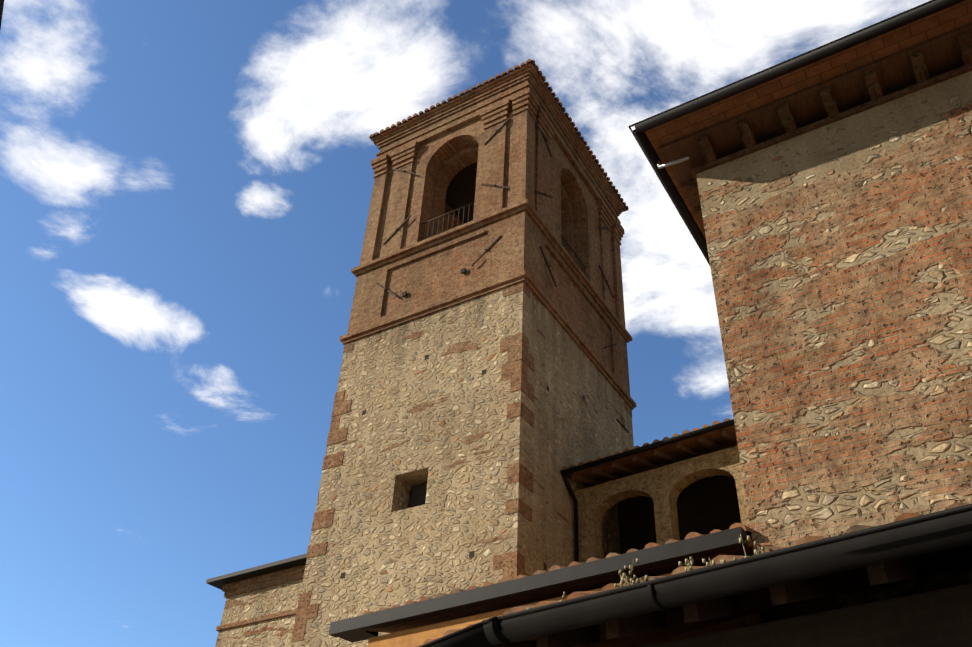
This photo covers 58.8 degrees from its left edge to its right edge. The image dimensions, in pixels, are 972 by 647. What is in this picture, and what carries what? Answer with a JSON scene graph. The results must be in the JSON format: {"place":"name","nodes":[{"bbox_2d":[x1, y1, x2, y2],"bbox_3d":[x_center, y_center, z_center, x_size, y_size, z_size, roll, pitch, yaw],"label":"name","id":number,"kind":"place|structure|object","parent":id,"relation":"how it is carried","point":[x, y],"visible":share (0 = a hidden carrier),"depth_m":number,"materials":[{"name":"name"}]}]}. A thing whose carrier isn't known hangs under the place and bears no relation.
{"place":"outdoors","nodes":[
{"label":"outdoors","id":0,"kind":"place"},
{"bbox_2d":[0,0,3,29],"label":"neighbour house","id":1,"kind":"structure","parent":0,"point":[1,6],"depth_m":4.45,"materials":[{"name":"paint"}]},
{"bbox_2d":[206,553,306,646],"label":"stone building","id":2,"kind":"structure","parent":0,"point":[261,606],"depth_m":19.16,"materials":[{"name":"beige stone"}]},
{"bbox_2d":[291,59,636,646],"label":"bell tower","id":3,"kind":"structure","parent":0,"point":[482,398],"depth_m":19.49,"materials":[{"name":"stone"}]},
{"bbox_2d":[0,0,929,646],"label":"sky","id":4,"kind":"structure","parent":0,"point":[186,186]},
{"label":"ground","id":5,"kind":"structure","parent":0,"visible":0},
{"bbox_2d":[329,523,764,646],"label":"roof","id":6,"kind":"structure","parent":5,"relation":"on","point":[413,623],"depth_m":9.43,"materials":[{"name":"paint"}]},
{"bbox_2d":[560,418,749,562],"bbox_3d":[4.519,6.810,14.847,6.060,11.416,3.795,-23,-45,30],"label":"loggia","id":7,"kind":"object","parent":5,"relation":"on","point":[678,487],"visible":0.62,"depth_m":17.40,"materials":[{"name":"stone"}]},
{"bbox_2d":[409,503,971,646],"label":"roof","id":8,"kind":"structure","parent":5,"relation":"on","point":[719,589],"depth_m":4.35,"materials":[{"name":"paint"}]},
{"bbox_2d":[629,0,971,622],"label":"stone building","id":9,"kind":"structure","parent":5,"relation":"on","point":[821,198],"depth_m":9.48,"materials":[{"name":"brick"}]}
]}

